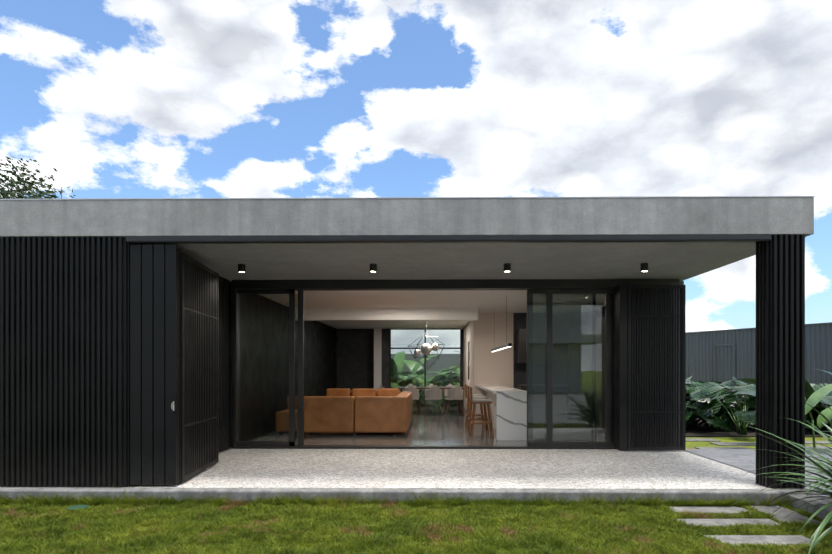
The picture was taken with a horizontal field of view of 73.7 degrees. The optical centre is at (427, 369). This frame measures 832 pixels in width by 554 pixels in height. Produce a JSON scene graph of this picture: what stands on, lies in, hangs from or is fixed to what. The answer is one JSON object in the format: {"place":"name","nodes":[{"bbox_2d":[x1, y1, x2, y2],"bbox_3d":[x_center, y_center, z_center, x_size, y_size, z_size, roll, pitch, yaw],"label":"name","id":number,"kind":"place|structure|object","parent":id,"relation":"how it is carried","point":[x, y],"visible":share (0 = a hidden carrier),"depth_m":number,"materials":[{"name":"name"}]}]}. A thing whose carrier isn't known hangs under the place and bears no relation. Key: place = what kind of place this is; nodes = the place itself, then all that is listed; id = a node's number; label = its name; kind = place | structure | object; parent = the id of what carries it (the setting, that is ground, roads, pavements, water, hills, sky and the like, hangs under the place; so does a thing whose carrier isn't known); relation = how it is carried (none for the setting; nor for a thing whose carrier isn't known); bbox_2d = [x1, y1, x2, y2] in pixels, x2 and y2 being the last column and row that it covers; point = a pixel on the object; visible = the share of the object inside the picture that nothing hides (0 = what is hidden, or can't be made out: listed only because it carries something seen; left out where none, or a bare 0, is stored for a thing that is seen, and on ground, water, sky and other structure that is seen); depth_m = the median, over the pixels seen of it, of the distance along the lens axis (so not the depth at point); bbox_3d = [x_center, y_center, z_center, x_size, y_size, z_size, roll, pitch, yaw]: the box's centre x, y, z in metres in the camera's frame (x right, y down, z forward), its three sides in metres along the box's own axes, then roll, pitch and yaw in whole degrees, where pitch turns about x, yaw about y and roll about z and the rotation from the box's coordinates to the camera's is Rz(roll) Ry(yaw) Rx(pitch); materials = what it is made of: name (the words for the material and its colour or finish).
{"place":"outdoors","nodes":[
{"label":"outdoors","id":0,"kind":"place"},
{"bbox_2d":[0,0,831,353],"label":"sky","id":1,"kind":"structure","parent":0,"point":[121,98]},
{"bbox_2d":[11,403,831,553],"bbox_3d":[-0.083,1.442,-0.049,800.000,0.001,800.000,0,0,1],"label":"ground","id":2,"kind":"structure","parent":0,"point":[690,445],"depth_m":11.08,"materials":[{"name":"green plant"}]},
{"bbox_2d":[0,155,74,198],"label":"tree","id":3,"kind":"object","parent":2,"relation":"on","point":[18,191],"depth_m":23.20,"materials":[{"name":"green plant"}]},
{"bbox_2d":[67,505,88,509],"bbox_3d":[-3.604,1.429,5.713,0.200,0.025,0.200,0,0,1],"label":"drain cap","id":4,"kind":"object","parent":2,"relation":"on","point":[77,507],"visible":0.69,"depth_m":5.69,"materials":[{"name":"green"}]},
{"bbox_2d":[0,493,791,506],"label":"grass blades","id":5,"kind":"object","parent":2,"relation":"on","point":[330,501],"visible":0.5,"depth_m":5.82,"materials":[{"name":"green plant"}]},
{"bbox_2d":[0,482,800,505],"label":"lawn edge tufts","id":6,"kind":"object","parent":2,"relation":"on","point":[132,500],"visible":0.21,"depth_m":5.84,"materials":[{"name":"green plant"}]},
{"bbox_2d":[0,447,822,505],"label":"patio slab edge","id":7,"kind":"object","parent":2,"relation":"on","point":[266,493],"depth_m":5.90,"materials":[{"name":"concrete"}]},
{"bbox_2d":[124,281,336,486],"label":"wall","id":8,"kind":"structure","parent":7,"relation":"on","point":[320,358],"depth_m":11.62,"materials":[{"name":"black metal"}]},
{"bbox_2d":[0,237,228,486],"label":"cladding","id":9,"kind":"structure","parent":8,"relation":"on","point":[65,361],"depth_m":6.08,"materials":[{"name":"black metal"}]},
{"bbox_2d":[0,197,813,281],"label":"roof slab","id":10,"kind":"structure","parent":8,"relation":"on","point":[458,216],"depth_m":6.03,"materials":[{"name":"grey concrete"}]},
{"bbox_2d":[0,196,814,199],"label":"roof flashing","id":11,"kind":"object","parent":10,"relation":"on","point":[405,197],"visible":0.33,"depth_m":6.04,"materials":[{"name":"grey metal"}]},
{"bbox_2d":[238,263,647,272],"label":"ceiling spotlights","id":12,"kind":"object","parent":10,"relation":"attached to","point":[507,267],"visible":0.79,"depth_m":7.61,"materials":[{"name":"black metal"}]},
{"bbox_2d":[126,235,770,243],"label":"beam","id":13,"kind":"structure","parent":10,"relation":"attached to","point":[428,239],"depth_m":6.04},
{"bbox_2d":[130,245,180,484],"bbox_3d":[-3.009,-0.048,6.149,0.508,2.640,0.125,0,0,1],"label":"door","id":14,"kind":"structure","parent":13,"relation":"hanging from","point":[155,359],"depth_m":6.09,"materials":[{"name":"black wood"}]},
{"bbox_2d":[171,401,174,410],"bbox_3d":[-2.773,0.402,6.051,0.016,0.100,0.065,0,0,1],"label":"door handle","id":15,"kind":"object","parent":14,"relation":"attached to","point":[173,405],"visible":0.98,"depth_m":6.06,"materials":[{"name":"silver metal"}]},
{"bbox_2d":[152,236,805,279],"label":"soffit panel","id":16,"kind":"structure","parent":10,"relation":"attached to","point":[412,261],"depth_m":7.33,"materials":[{"name":"paint"}]},
{"bbox_2d":[0,499,831,553],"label":"lawn","id":17,"kind":"structure","parent":2,"relation":"on","point":[248,528],"depth_m":4.90,"materials":[{"name":"green plant"}]},
{"bbox_2d":[391,351,459,406],"bbox_3d":[-0.011,0.353,21.706,5.988,2.330,4.412,0,0,1],"label":"back garden","id":18,"kind":"object","parent":2,"relation":"on","point":[414,380],"depth_m":21.40,"materials":[{"name":"green plant"}]},
{"bbox_2d":[134,449,799,489],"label":"patio floor","id":19,"kind":"structure","parent":2,"relation":"on","point":[470,468],"depth_m":7.08,"materials":[{"name":"grey concrete"}]},
{"bbox_2d":[180,252,218,481],"bbox_3d":[-2.807,-0.023,6.884,0.030,2.570,1.366,0,0,-5],"label":"slat panel","id":20,"kind":"object","parent":19,"relation":"on","point":[199,367],"visible":1,"depth_m":6.78,"materials":[{"name":"black wood"}]},
{"bbox_2d":[232,279,678,448],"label":"door frames","id":21,"kind":"structure","parent":19,"relation":"on","point":[549,288],"depth_m":9.01,"materials":[{"name":"black metal"}]},
{"bbox_2d":[238,293,605,441],"bbox_3d":[-0.102,-0.028,9.104,6.020,2.420,0.073,0,0,1],"label":"glass","id":22,"kind":"object","parent":21,"relation":"on","point":[537,355],"visible":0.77,"depth_m":9.10,"materials":[{"name":"clear glass"}]},
{"bbox_2d":[614,285,685,449],"bbox_3d":[3.540,-0.028,8.847,1.030,2.600,0.280,0,0,1],"label":"slat panel","id":23,"kind":"object","parent":19,"relation":"on","point":[623,367],"visible":1,"depth_m":8.71,"materials":[{"name":"black wood"}]},
{"bbox_2d":[756,235,804,487],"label":"column","id":24,"kind":"structure","parent":19,"relation":"on","point":[780,329],"depth_m":6.00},
{"bbox_2d":[682,450,804,489],"bbox_3d":[4.068,1.420,7.511,0.052,0.244,3.060,0,0,1],"label":"patio edge","id":25,"kind":"object","parent":2,"relation":"on","point":[725,464],"visible":0.07,"depth_m":7.64,"materials":[{"name":"grey concrete"}]},
{"bbox_2d":[668,439,831,545],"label":"stepping stones","id":26,"kind":"object","parent":2,"relation":"on","point":[782,512],"visible":0.35,"depth_m":5.29,"materials":[{"name":"grey concrete"}]},
{"bbox_2d":[684,449,831,494],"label":"paving","id":27,"kind":"structure","parent":2,"relation":"on","point":[744,459],"depth_m":8.15,"materials":[{"name":"grey concrete"}]},
{"bbox_2d":[686,418,831,436],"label":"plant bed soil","id":28,"kind":"structure","parent":2,"relation":"on","point":[709,431],"depth_m":12.40,"materials":[{"name":"black soil"}]},
{"bbox_2d":[686,375,831,434],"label":"leafy plants","id":29,"kind":"object","parent":28,"relation":"on","point":[709,393],"depth_m":12.49,"materials":[{"name":"green plant"}]},
{"bbox_2d":[686,322,831,397],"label":"fence","id":30,"kind":"object","parent":2,"relation":"on","point":[700,353],"visible":0.15,"depth_m":19.83,"materials":[{"name":"grey metal"}]},
{"bbox_2d":[714,343,735,387],"bbox_3d":[10.874,0.252,20.299,0.030,2.380,0.850,0,0,-26],"label":"gate frame","id":31,"kind":"object","parent":30,"relation":"in","point":[732,344],"visible":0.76,"depth_m":19.96,"materials":[{"name":"black metal"}]},
{"bbox_2d":[727,367,831,406],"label":"leaves","id":32,"kind":"object","parent":2,"relation":"on","point":[809,391],"visible":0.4,"depth_m":10.03,"materials":[{"name":"green plant"}]},
{"bbox_2d":[731,397,831,553],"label":"strap plant","id":33,"kind":"object","parent":2,"relation":"on","point":[828,517],"visible":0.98,"depth_m":5.02,"materials":[{"name":"green plant"}]},
{"bbox_2d":[788,494,831,523],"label":"step platform","id":34,"kind":"structure","parent":2,"relation":"on","point":[823,514],"depth_m":5.54,"materials":[{"name":"concrete"}]},
{"bbox_2d":[391,354,459,402],"bbox_3d":[0.202,0.392,23.549,12.000,2.100,0.200,0,0,1],"label":"fence","id":35,"kind":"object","parent":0,"point":[440,364],"depth_m":23.45,"materials":[{"name":"grey metal"}]},
{"bbox_2d":[248,407,604,445],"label":"interior floor","id":36,"kind":"structure","parent":0,"point":[432,426],"depth_m":10.83,"materials":[{"name":"grey concrete"}]},
{"bbox_2d":[276,388,411,432],"bbox_3d":[-1.681,0.842,12.096,2.610,0.780,2.650,0,0,1],"label":"sofa","id":37,"kind":"object","parent":36,"relation":"on","point":[361,410],"visible":1,"depth_m":10.77,"materials":[{"name":"leather"}]},
{"bbox_2d":[389,329,461,406],"bbox_3d":[-0.065,-0.048,19.277,2.510,2.680,0.050,0,0,1],"label":"window frame","id":38,"kind":"object","parent":36,"relation":"on","point":[460,348],"visible":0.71,"depth_m":19.25,"materials":[{"name":"black metal"}]},
{"bbox_2d":[391,329,459,406],"bbox_3d":[-0.065,-0.048,19.276,2.410,2.680,0.008,0,0,1],"label":"glass","id":39,"kind":"object","parent":38,"relation":"in","point":[455,356],"visible":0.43,"depth_m":19.28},
{"bbox_2d":[398,387,463,414],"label":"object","id":40,"kind":"object","parent":36,"relation":"on","point":[458,402],"visible":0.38,"depth_m":16.05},
{"bbox_2d":[380,384,462,399],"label":"dining chairs","id":41,"kind":"object","parent":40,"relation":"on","point":[435,392],"visible":0.69,"depth_m":15.63,"materials":[{"name":"grey"}]},
{"bbox_2d":[231,281,683,446],"bbox_3d":[-0.209,-0.083,14.323,9.000,2.750,10.260,0,0,1],"label":"interior","id":42,"kind":"object","parent":36,"relation":"on","point":[377,311],"depth_m":12.98,"materials":[{"name":"beige paint"}]},
{"bbox_2d":[408,332,444,368],"bbox_3d":[-0.032,-0.701,16.551,1.110,1.394,0.532,0,0,1],"label":"chandelier frame","id":43,"kind":"object","parent":42,"relation":"hanging from","point":[429,352],"visible":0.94,"depth_m":16.48,"materials":[{"name":"metal"}]},
{"bbox_2d":[414,343,438,355],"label":"chandelier globes","id":44,"kind":"object","parent":43,"relation":"in","point":[426,349],"visible":0.98,"depth_m":16.45,"materials":[{"name":"white glass"}]},
{"bbox_2d":[491,295,511,351],"bbox_3d":[1.562,-0.937,11.932,0.060,1.017,3.200,0,0,1],"label":"pendant","id":45,"kind":"object","parent":42,"relation":"hanging from","point":[502,346],"visible":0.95,"depth_m":10.83,"materials":[{"name":"black metal"}]},
{"bbox_2d":[465,384,493,437],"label":"bar stools","id":46,"kind":"object","parent":36,"relation":"on","point":[470,420],"visible":0.77,"depth_m":11.39,"materials":[{"name":"brown wood"}]},
{"bbox_2d":[469,394,491,401],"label":"stool cushions","id":47,"kind":"object","parent":46,"relation":"on","point":[478,398],"visible":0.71,"depth_m":11.41,"materials":[{"name":"grey fabric"}]},
{"bbox_2d":[463,313,512,416],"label":"interior wall","id":48,"kind":"structure","parent":36,"relation":"on","point":[484,334],"depth_m":14.23,"materials":[{"name":"beige paint"}]},
{"bbox_2d":[468,342,468,378],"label":"art wall","id":49,"kind":"structure","parent":48,"relation":"attached to","point":[468,360],"depth_m":16.13,"materials":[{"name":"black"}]},
{"bbox_2d":[485,391,526,439],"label":"kitchen island","id":50,"kind":"structure","parent":36,"relation":"on","point":[509,414],"depth_m":10.08,"materials":[{"name":"white stone"}]},
{"bbox_2d":[476,385,523,393],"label":"countertop","id":51,"kind":"structure","parent":50,"relation":"on","point":[492,389],"depth_m":11.49,"materials":[{"name":"white stone"}]},
{"bbox_2d":[517,317,604,436],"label":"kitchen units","id":52,"kind":"object","parent":36,"relation":"on","point":[521,345],"visible":0.12,"depth_m":12.90,"materials":[{"name":"grey"}]},
{"bbox_2d":[805,384,831,448],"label":"leaves","id":53,"kind":"object","parent":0,"point":[813,400],"depth_m":8.72,"materials":[{"name":"green plant"}]}
]}

